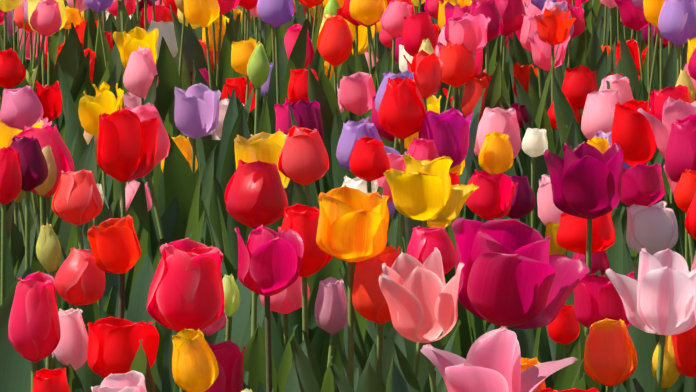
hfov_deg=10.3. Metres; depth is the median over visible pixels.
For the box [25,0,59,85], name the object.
tulip
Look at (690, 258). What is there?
tulip
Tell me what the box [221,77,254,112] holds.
tulip
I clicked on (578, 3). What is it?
tulip
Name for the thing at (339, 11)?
tulip
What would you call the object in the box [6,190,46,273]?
tulip
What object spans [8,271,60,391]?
tulip
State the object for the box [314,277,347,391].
tulip
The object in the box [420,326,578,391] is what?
tulip
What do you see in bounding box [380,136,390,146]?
tulip
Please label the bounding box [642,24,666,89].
tulip
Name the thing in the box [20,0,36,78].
tulip
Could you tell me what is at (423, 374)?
tulip leaves
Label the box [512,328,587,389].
tulip leaves
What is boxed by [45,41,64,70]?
tulip
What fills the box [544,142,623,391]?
tulip
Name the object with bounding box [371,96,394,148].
tulip
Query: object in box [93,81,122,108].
tulip
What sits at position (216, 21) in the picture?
tulip
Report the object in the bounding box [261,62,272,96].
tulip
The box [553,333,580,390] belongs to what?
tulip leaves
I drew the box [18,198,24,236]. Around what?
tulip
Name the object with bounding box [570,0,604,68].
tulip
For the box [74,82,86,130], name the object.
tulip
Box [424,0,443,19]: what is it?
tulip
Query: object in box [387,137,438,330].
tulip
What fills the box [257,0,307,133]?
tulip
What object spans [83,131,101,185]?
tulip
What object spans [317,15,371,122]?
tulip
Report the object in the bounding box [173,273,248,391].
tulip
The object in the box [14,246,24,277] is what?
tulip leaves
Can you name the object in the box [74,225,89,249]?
tulip leaves
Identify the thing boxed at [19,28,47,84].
tulip
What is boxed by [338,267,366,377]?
tulip leaves
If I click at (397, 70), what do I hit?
tulip
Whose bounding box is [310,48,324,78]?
tulip
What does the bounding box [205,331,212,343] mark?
tulip leaves
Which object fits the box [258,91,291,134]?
tulip
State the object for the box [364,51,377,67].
tulip
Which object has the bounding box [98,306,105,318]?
tulip leaves
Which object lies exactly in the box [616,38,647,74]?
tulip
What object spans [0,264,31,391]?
tulip leaves
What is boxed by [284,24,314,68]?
tulip
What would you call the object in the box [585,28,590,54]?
tulip
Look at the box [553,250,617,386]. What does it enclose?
tulip
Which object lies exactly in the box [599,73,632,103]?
tulip
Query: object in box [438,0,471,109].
tulip
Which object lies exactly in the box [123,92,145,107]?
tulip
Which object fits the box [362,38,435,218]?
tulip
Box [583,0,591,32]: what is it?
tulip
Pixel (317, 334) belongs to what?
tulip leaves
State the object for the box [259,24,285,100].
tulip
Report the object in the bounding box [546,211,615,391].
tulip
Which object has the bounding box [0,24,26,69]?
tulip
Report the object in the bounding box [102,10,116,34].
tulip
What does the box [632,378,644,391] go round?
tulip leaves
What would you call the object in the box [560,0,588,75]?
tulip
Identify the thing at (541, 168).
tulip
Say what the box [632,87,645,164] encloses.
tulip
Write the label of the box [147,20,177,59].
tulip
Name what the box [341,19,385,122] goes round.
tulip
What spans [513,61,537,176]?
tulip
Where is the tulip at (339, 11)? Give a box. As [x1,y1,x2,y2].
[336,8,341,88]
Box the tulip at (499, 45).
[482,34,503,71]
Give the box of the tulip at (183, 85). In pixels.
[181,73,184,89]
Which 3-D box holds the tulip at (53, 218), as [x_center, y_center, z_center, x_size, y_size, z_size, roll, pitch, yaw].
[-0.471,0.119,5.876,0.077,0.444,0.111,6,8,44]
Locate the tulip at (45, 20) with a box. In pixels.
[1,0,61,103]
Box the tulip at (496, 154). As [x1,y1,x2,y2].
[478,131,512,219]
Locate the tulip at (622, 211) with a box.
[620,206,624,218]
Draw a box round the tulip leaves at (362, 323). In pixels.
[319,262,366,377]
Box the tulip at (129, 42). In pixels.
[113,26,178,136]
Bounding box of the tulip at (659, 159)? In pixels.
[653,152,662,203]
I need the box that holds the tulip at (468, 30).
[448,12,500,219]
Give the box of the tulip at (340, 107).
[337,83,343,112]
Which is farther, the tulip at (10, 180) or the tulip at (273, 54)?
the tulip at (273, 54)
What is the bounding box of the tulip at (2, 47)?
[0,30,26,65]
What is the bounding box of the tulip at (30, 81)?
[26,68,36,89]
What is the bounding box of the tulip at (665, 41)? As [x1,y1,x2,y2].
[656,27,676,50]
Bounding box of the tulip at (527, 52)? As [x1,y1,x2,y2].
[522,48,531,161]
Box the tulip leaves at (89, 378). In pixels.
[75,324,104,391]
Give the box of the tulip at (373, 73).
[345,66,375,122]
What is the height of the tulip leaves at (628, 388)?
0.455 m
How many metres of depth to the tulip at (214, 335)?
4.51 m
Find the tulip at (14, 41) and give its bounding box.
[0,9,41,71]
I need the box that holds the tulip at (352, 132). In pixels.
[336,117,380,170]
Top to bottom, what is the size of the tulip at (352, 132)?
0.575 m
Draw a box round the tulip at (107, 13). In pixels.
[105,11,130,20]
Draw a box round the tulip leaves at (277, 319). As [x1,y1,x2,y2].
[201,238,280,338]
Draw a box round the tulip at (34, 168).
[0,135,85,306]
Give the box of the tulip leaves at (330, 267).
[261,257,343,374]
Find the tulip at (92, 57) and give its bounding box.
[84,48,95,81]
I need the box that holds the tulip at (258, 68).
[234,43,269,230]
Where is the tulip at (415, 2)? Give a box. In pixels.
[411,0,424,12]
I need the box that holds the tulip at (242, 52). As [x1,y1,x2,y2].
[226,38,259,104]
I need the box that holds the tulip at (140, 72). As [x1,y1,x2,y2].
[123,45,157,104]
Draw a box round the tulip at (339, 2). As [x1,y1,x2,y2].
[323,0,343,7]
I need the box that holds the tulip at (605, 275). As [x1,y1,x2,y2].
[602,249,638,387]
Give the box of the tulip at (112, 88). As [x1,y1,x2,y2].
[101,74,119,207]
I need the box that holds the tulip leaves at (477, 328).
[466,309,485,344]
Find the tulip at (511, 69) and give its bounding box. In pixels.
[509,5,527,176]
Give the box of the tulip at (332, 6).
[323,0,339,15]
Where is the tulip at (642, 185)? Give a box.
[621,163,695,271]
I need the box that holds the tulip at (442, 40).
[435,25,465,117]
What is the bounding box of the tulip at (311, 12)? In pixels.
[303,3,321,40]
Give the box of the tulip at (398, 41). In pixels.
[391,36,402,62]
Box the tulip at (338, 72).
[330,63,341,87]
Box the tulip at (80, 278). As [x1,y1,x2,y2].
[37,247,105,370]
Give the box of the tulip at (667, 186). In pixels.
[653,151,678,242]
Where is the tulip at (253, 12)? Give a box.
[238,6,270,124]
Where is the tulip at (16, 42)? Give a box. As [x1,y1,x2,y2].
[12,32,17,48]
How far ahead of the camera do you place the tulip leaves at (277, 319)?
4.41 m
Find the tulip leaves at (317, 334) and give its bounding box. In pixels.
[308,307,325,364]
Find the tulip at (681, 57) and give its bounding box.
[664,0,695,70]
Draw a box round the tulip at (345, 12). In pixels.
[338,0,388,119]
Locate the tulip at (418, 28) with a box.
[403,10,443,112]
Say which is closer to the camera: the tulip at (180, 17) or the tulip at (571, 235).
the tulip at (571, 235)
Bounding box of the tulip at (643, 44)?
[631,29,647,86]
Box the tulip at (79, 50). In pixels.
[77,43,82,62]
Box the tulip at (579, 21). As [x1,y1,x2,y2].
[564,5,584,76]
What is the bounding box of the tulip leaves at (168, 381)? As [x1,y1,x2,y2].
[162,328,239,391]
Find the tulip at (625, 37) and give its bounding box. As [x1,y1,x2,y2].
[617,6,626,40]
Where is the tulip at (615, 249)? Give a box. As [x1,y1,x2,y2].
[587,137,622,274]
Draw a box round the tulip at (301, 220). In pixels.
[255,203,358,391]
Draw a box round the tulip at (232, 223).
[227,133,288,269]
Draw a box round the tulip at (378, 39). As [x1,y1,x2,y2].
[377,32,379,58]
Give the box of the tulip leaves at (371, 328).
[366,320,376,345]
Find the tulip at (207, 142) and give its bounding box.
[189,72,215,185]
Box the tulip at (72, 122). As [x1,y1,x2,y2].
[65,84,112,201]
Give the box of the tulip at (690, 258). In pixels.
[689,238,695,271]
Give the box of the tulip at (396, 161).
[376,152,406,247]
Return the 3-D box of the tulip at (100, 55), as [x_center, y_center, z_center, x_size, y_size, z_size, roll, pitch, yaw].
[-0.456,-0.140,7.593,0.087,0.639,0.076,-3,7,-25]
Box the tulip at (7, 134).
[0,119,60,233]
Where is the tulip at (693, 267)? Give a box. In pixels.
[691,255,695,270]
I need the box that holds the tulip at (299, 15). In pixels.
[292,4,304,24]
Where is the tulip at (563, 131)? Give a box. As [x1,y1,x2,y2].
[559,105,566,145]
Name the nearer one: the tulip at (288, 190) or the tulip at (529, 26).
the tulip at (288, 190)
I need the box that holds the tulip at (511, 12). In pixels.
[481,0,525,94]
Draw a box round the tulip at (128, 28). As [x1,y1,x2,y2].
[117,0,139,67]
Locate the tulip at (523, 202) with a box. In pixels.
[506,175,535,330]
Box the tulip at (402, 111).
[378,77,426,253]
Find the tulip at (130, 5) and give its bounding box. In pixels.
[107,0,135,16]
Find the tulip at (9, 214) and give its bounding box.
[6,198,15,241]
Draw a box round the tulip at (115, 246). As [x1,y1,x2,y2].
[74,215,140,391]
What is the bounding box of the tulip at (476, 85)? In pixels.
[461,72,515,220]
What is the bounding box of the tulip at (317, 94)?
[308,65,341,192]
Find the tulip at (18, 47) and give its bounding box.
[0,20,25,95]
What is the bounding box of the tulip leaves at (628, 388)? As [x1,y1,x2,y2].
[626,377,630,391]
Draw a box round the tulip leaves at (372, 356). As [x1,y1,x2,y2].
[365,338,376,371]
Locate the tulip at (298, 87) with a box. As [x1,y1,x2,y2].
[288,68,319,194]
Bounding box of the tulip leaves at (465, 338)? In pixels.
[457,300,471,358]
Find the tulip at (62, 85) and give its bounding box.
[56,63,115,177]
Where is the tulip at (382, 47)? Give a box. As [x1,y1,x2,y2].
[380,5,440,56]
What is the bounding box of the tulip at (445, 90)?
[434,88,452,106]
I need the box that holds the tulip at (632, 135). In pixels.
[611,99,656,262]
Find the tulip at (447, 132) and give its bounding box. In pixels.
[419,107,473,265]
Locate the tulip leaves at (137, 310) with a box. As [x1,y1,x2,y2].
[127,251,158,387]
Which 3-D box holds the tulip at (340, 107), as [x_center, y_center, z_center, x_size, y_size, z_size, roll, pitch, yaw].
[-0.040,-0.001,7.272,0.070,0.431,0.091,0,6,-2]
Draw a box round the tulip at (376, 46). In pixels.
[367,32,378,59]
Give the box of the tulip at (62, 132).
[37,122,64,234]
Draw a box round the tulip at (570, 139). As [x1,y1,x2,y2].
[545,114,578,257]
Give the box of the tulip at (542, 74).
[530,53,543,85]
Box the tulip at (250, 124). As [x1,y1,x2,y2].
[236,97,254,136]
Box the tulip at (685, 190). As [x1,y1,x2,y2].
[671,169,695,266]
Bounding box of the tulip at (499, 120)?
[473,107,520,221]
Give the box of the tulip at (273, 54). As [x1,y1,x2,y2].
[253,0,292,127]
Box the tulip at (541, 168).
[528,119,567,229]
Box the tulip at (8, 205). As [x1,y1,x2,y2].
[6,200,13,220]
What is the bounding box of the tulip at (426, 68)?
[398,49,485,216]
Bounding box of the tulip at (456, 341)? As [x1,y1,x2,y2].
[386,214,485,356]
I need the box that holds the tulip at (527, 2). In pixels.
[522,0,530,5]
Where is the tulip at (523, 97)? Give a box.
[514,75,534,130]
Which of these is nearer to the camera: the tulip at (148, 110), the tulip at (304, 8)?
the tulip at (148, 110)
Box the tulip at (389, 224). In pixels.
[387,214,390,232]
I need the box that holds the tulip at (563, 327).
[547,304,635,391]
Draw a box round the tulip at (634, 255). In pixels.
[623,203,654,274]
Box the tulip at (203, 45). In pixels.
[199,39,217,71]
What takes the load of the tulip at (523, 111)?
on the ground
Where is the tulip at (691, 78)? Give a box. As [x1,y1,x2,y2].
[683,64,695,100]
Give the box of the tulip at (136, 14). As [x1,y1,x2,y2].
[132,8,140,27]
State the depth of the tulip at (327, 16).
8.01 m
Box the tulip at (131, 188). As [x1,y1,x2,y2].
[120,180,165,271]
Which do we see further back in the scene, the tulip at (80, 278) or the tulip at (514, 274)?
the tulip at (80, 278)
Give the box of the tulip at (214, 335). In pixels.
[211,267,251,343]
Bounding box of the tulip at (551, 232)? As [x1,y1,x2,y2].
[545,221,565,254]
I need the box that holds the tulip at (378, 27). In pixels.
[376,21,389,52]
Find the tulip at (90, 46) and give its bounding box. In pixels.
[88,27,92,90]
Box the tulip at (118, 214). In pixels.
[116,208,120,217]
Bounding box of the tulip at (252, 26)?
[249,15,258,37]
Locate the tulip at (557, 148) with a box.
[547,138,560,174]
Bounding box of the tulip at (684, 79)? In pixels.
[675,69,695,214]
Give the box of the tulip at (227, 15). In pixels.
[223,12,244,27]
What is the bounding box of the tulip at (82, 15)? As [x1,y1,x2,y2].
[81,10,92,21]
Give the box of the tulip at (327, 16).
[268,13,334,78]
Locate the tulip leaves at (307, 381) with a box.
[290,336,320,391]
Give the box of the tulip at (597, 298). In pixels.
[574,271,637,391]
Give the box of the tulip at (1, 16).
[0,10,41,91]
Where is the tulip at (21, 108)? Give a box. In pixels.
[0,85,100,251]
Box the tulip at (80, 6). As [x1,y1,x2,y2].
[50,0,87,38]
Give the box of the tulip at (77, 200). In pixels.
[52,169,192,333]
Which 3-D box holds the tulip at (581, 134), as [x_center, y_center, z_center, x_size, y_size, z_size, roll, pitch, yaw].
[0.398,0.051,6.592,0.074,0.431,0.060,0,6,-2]
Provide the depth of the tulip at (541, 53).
6.91 m
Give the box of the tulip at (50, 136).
[16,124,115,252]
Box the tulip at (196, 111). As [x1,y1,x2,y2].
[174,83,220,245]
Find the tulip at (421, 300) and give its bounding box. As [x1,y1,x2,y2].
[330,247,464,391]
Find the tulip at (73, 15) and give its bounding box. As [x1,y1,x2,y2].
[26,6,80,77]
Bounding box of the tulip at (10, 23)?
[2,10,21,61]
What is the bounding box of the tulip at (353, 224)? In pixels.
[315,185,388,391]
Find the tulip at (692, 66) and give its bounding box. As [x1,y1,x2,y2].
[688,48,695,79]
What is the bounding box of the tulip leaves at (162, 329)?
[155,294,264,391]
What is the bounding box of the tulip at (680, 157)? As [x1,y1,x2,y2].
[665,114,695,182]
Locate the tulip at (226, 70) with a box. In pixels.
[187,10,234,97]
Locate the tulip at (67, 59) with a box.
[24,0,78,126]
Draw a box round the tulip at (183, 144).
[161,135,197,171]
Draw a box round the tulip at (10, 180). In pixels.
[0,146,47,304]
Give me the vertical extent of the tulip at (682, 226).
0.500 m
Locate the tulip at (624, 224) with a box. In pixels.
[622,217,626,233]
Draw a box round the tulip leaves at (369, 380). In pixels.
[356,358,385,391]
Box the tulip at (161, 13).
[140,4,168,29]
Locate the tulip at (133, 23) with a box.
[131,0,139,28]
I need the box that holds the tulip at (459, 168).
[428,160,464,227]
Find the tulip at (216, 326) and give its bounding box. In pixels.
[200,313,226,339]
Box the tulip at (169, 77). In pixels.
[155,0,185,135]
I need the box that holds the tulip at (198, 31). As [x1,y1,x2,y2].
[195,26,202,39]
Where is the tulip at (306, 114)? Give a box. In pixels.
[288,99,323,208]
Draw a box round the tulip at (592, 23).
[591,14,595,32]
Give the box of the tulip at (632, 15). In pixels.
[614,0,658,91]
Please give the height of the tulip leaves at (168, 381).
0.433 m
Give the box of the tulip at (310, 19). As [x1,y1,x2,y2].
[290,13,311,25]
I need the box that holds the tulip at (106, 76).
[86,62,109,95]
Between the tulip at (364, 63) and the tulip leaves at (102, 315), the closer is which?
the tulip leaves at (102, 315)
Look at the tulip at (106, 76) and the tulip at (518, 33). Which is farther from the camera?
the tulip at (518, 33)
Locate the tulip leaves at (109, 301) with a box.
[99,272,118,317]
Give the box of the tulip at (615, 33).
[608,6,622,45]
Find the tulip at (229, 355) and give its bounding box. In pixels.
[205,340,246,391]
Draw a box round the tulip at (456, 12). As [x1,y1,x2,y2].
[444,1,470,110]
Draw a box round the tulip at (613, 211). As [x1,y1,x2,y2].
[611,206,617,217]
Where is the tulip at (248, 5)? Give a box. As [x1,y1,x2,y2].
[226,0,264,106]
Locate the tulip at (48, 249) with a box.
[36,223,73,391]
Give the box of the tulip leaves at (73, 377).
[66,364,83,391]
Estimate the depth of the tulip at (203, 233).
5.63 m
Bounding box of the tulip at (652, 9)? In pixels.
[619,0,663,164]
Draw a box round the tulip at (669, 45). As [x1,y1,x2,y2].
[668,40,670,54]
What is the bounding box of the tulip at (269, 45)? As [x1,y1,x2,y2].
[241,7,274,56]
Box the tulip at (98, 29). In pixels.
[87,0,128,52]
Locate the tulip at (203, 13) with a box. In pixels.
[183,0,220,141]
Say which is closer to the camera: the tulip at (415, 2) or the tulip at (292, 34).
the tulip at (292, 34)
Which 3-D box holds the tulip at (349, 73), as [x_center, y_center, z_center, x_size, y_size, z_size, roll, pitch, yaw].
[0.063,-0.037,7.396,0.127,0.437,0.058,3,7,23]
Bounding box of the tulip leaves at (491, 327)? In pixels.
[403,324,507,346]
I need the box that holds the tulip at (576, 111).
[547,96,581,129]
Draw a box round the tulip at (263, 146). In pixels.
[201,129,289,276]
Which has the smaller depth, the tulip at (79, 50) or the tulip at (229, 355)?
the tulip at (229, 355)
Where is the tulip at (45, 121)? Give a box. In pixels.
[39,117,51,127]
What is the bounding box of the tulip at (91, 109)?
[72,89,133,226]
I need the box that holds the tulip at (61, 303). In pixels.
[55,183,103,311]
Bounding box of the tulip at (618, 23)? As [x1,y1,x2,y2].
[591,7,636,42]
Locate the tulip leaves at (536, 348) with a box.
[532,327,582,388]
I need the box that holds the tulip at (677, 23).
[658,0,695,79]
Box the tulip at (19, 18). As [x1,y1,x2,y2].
[7,5,32,65]
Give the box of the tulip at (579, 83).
[557,64,596,140]
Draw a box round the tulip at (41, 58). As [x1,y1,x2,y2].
[40,29,60,81]
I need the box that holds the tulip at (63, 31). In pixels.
[50,6,70,37]
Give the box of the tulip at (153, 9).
[147,0,157,30]
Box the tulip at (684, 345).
[671,325,695,376]
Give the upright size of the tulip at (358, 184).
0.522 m
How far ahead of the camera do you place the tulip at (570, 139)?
5.32 m
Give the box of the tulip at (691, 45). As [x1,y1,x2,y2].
[687,37,695,66]
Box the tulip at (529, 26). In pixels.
[520,13,543,96]
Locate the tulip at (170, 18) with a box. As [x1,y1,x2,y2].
[161,0,186,33]
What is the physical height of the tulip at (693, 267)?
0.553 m
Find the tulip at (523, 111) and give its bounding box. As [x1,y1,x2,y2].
[506,103,529,225]
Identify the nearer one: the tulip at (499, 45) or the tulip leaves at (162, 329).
the tulip leaves at (162, 329)
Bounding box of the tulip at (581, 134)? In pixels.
[576,121,584,141]
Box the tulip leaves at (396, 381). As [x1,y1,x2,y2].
[386,354,409,391]
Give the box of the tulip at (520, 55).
[513,0,556,133]
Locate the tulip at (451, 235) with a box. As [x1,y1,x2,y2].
[448,209,465,266]
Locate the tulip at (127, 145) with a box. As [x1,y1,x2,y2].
[56,108,159,309]
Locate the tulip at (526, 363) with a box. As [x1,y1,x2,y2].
[521,357,545,391]
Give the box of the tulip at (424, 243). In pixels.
[382,226,460,391]
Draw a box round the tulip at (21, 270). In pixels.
[9,214,37,278]
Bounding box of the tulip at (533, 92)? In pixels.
[528,0,573,109]
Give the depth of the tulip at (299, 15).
8.93 m
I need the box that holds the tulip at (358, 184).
[342,176,382,270]
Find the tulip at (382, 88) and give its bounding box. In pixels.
[355,70,413,215]
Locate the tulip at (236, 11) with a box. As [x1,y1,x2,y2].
[233,8,241,24]
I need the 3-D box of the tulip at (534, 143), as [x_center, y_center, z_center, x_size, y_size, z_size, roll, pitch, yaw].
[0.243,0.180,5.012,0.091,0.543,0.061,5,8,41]
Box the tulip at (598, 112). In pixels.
[581,88,648,224]
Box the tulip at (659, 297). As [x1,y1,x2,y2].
[606,248,695,391]
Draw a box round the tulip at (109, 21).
[86,9,116,32]
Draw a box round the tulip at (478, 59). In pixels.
[437,41,482,112]
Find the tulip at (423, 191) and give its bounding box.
[335,153,478,376]
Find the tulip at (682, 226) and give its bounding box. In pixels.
[679,208,684,258]
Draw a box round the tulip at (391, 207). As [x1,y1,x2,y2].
[384,145,407,221]
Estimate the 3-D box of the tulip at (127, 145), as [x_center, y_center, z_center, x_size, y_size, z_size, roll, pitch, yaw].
[-0.269,0.203,4.448,0.114,0.615,0.082,2,6,19]
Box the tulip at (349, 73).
[347,63,353,120]
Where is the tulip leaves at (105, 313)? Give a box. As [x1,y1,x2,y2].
[99,302,108,317]
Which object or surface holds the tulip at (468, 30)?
on the ground
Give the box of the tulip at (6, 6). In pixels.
[0,0,29,109]
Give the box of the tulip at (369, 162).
[342,136,389,338]
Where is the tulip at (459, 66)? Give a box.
[394,40,475,152]
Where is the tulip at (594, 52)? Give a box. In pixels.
[583,25,615,109]
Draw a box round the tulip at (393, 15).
[380,0,411,72]
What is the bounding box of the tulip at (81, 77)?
[28,0,89,129]
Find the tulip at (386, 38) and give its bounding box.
[376,28,392,90]
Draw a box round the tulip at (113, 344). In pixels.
[87,316,158,377]
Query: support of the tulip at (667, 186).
on the ground
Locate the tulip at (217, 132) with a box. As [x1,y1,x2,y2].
[211,98,243,177]
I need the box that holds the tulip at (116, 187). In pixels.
[113,178,120,210]
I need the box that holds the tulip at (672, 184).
[663,164,695,250]
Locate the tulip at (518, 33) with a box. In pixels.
[506,30,520,51]
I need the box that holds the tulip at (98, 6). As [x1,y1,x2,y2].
[84,0,129,96]
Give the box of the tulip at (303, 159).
[278,125,382,304]
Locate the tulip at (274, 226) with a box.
[266,174,346,315]
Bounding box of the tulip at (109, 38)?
[104,31,112,51]
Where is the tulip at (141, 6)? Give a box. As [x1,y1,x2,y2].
[112,0,151,46]
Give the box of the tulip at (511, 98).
[509,75,514,104]
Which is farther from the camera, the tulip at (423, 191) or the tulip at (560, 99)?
the tulip at (560, 99)
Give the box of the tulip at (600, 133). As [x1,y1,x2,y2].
[594,130,631,168]
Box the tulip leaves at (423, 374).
[414,339,443,391]
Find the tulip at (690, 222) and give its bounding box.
[655,192,695,343]
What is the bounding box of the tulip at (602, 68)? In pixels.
[554,47,609,90]
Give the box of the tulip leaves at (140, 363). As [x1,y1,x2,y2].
[129,339,155,391]
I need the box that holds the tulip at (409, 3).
[376,0,414,93]
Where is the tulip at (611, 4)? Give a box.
[600,0,621,73]
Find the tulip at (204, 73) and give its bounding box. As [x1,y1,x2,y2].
[190,68,208,85]
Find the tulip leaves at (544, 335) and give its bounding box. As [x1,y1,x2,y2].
[541,326,551,361]
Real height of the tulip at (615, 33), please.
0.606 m
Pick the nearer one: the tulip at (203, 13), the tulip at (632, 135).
the tulip at (632, 135)
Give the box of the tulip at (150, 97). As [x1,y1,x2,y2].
[143,74,157,104]
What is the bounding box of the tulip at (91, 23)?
[83,8,96,51]
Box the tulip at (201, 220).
[104,196,209,241]
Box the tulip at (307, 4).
[265,0,323,69]
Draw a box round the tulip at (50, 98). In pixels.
[34,80,61,122]
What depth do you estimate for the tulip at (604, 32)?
8.74 m
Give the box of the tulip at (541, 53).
[527,29,570,146]
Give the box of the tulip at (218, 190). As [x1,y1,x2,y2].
[209,173,246,272]
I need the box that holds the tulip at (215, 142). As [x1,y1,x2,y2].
[183,98,226,148]
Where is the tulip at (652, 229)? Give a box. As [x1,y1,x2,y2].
[625,201,684,391]
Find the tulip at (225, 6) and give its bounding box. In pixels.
[169,0,254,90]
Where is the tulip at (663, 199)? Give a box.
[656,196,674,250]
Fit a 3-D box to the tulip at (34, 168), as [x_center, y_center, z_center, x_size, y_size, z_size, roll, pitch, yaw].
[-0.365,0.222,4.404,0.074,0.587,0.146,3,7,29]
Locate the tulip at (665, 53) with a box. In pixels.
[659,46,667,80]
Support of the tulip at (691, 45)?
on the ground
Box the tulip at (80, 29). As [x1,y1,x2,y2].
[76,20,97,47]
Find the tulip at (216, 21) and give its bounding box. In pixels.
[202,15,229,50]
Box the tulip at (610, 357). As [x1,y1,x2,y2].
[584,318,636,391]
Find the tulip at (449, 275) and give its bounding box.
[444,267,454,283]
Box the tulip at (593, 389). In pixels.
[541,387,598,391]
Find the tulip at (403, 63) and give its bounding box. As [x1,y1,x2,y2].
[399,44,412,72]
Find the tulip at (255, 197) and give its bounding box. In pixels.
[224,159,297,391]
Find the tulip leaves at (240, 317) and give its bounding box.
[214,277,251,344]
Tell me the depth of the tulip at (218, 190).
5.62 m
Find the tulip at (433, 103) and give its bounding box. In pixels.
[399,95,441,149]
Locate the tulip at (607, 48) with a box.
[601,45,609,55]
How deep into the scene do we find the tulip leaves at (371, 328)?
4.16 m
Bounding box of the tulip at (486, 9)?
[469,0,559,223]
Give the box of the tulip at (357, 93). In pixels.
[331,72,375,188]
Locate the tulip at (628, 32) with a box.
[622,25,640,40]
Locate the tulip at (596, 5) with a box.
[583,0,600,33]
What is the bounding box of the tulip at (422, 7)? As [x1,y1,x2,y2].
[421,3,425,11]
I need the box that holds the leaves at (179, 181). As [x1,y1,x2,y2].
[163,133,211,339]
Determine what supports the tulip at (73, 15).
on the ground
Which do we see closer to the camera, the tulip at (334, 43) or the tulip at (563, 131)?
the tulip at (563, 131)
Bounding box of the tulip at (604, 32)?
[568,3,609,53]
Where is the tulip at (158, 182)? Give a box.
[153,114,176,217]
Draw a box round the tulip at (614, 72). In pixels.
[584,67,617,142]
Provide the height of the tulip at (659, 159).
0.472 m
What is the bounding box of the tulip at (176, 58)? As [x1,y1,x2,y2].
[144,0,178,68]
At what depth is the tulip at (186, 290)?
3.39 m
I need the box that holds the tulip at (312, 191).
[289,104,319,209]
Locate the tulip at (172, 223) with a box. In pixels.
[142,175,183,259]
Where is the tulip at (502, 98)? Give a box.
[500,66,508,109]
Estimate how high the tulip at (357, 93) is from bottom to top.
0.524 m
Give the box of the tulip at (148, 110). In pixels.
[124,102,200,262]
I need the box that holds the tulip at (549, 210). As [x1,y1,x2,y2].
[537,174,566,255]
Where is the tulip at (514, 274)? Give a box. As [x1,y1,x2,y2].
[452,217,589,329]
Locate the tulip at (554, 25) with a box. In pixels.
[501,7,575,174]
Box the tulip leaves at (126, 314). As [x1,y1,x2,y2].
[124,308,155,325]
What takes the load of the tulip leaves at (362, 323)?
on the ground
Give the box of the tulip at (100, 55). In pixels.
[96,0,138,108]
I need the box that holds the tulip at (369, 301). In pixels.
[302,245,446,391]
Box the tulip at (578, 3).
[557,0,585,68]
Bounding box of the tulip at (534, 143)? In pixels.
[519,128,573,238]
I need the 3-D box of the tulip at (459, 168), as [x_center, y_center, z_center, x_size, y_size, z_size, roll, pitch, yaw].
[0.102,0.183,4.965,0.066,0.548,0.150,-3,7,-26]
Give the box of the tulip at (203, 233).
[133,172,206,252]
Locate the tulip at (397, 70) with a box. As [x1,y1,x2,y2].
[350,13,400,137]
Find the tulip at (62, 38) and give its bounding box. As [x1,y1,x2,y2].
[61,8,106,43]
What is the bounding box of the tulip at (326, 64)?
[324,61,333,80]
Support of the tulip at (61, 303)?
on the ground
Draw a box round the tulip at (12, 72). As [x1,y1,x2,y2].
[0,47,25,88]
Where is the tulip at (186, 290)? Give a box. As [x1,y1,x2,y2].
[146,237,224,391]
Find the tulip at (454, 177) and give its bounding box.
[444,172,510,275]
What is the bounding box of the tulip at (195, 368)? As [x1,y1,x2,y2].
[172,328,218,391]
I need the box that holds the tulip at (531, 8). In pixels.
[508,1,540,68]
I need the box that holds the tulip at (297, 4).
[294,0,299,12]
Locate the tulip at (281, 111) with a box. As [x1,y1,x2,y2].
[274,98,290,134]
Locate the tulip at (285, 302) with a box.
[260,276,309,353]
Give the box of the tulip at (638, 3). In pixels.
[632,0,650,93]
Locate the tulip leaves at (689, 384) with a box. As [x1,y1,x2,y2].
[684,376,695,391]
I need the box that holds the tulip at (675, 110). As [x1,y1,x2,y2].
[638,96,695,269]
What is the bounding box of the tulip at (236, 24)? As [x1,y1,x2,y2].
[201,13,240,77]
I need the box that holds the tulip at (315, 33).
[285,2,322,69]
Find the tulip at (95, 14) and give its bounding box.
[84,10,97,20]
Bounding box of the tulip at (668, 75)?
[660,33,687,89]
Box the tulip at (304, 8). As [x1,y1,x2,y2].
[303,7,323,27]
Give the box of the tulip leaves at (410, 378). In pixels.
[391,337,421,391]
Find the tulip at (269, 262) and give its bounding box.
[234,225,307,391]
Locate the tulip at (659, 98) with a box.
[649,85,690,254]
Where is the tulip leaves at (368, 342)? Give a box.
[364,329,376,354]
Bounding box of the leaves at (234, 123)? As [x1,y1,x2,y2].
[217,88,250,189]
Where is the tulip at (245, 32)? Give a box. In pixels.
[237,5,246,41]
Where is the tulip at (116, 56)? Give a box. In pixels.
[71,0,121,95]
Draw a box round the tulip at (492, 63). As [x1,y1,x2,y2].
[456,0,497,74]
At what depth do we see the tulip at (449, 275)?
4.59 m
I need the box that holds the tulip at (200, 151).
[196,87,254,235]
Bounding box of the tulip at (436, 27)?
[433,24,438,49]
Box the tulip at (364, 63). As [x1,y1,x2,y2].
[342,0,391,74]
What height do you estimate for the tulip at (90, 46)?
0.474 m
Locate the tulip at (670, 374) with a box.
[652,335,679,391]
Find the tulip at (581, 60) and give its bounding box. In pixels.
[574,46,585,127]
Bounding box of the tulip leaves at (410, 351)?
[406,340,414,370]
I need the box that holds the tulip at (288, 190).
[285,181,291,206]
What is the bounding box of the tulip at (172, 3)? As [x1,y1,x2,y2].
[163,0,178,72]
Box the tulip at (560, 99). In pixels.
[553,75,588,144]
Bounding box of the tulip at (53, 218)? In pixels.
[17,134,76,239]
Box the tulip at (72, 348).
[52,308,87,369]
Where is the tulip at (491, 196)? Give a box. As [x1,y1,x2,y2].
[391,169,518,327]
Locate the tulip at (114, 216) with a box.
[30,181,128,274]
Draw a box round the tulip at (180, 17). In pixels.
[177,9,199,84]
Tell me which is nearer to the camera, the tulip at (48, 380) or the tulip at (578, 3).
the tulip at (48, 380)
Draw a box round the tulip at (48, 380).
[32,367,70,391]
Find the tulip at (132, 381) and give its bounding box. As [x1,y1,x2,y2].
[91,370,146,391]
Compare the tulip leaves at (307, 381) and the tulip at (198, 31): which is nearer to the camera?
the tulip leaves at (307, 381)
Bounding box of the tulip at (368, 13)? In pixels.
[349,0,386,120]
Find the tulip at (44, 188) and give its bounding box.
[13,145,82,280]
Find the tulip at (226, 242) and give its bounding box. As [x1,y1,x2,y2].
[216,197,252,263]

